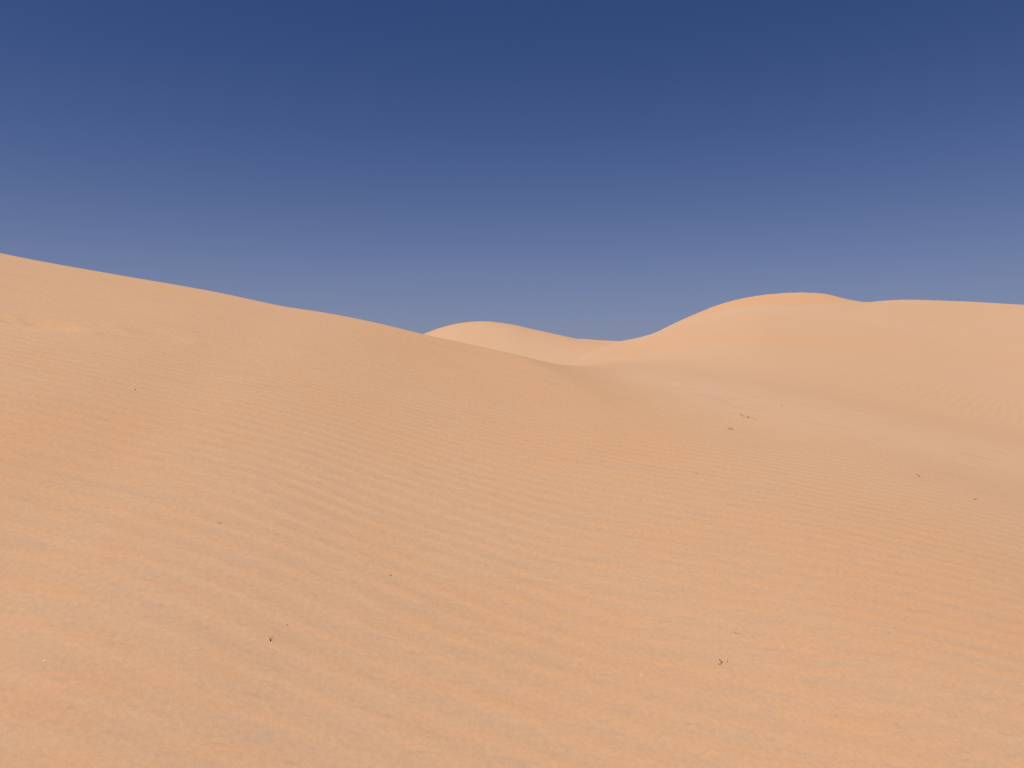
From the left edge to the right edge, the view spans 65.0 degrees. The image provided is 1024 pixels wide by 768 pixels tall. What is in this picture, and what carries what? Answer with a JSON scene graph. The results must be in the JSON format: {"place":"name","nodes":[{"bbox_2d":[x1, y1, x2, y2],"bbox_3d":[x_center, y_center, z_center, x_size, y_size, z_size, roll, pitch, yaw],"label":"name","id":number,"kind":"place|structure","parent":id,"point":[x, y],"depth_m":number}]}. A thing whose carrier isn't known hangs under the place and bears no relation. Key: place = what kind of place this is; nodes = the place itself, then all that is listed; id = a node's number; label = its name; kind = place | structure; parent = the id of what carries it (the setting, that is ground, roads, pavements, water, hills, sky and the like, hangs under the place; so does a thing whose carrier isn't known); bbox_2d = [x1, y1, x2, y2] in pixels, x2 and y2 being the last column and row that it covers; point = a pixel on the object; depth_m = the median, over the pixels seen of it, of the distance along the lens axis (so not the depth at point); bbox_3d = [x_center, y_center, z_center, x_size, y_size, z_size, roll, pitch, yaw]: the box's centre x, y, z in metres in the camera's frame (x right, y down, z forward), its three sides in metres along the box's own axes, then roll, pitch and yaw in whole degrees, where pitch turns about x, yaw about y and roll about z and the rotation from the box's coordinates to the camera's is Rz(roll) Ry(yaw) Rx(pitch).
{"place":"outdoors","nodes":[
{"label":"outdoors","id":0,"kind":"place"},
{"bbox_2d":[0,253,1023,767],"bbox_3d":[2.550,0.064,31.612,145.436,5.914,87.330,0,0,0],"label":"sand dune","id":1,"kind":"structure","parent":0,"point":[404,549],"depth_m":2.87},
{"bbox_2d":[0,0,1023,340],"label":"sky","id":2,"kind":"structure","parent":0,"point":[607,170]},
{"bbox_2d":[425,321,608,364],"bbox_3d":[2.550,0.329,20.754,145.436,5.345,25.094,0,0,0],"label":"sand dune","id":3,"kind":"structure","parent":0,"point":[534,344],"depth_m":21.07},
{"bbox_2d":[580,339,619,344],"bbox_3d":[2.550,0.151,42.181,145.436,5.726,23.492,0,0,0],"label":"sand dune","id":4,"kind":"structure","parent":0,"point":[605,342],"depth_m":47.00},
{"bbox_2d":[565,292,1023,429],"bbox_3d":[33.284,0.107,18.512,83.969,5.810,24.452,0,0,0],"label":"sand dune","id":5,"kind":"structure","parent":0,"point":[960,359],"depth_m":12.10}
]}

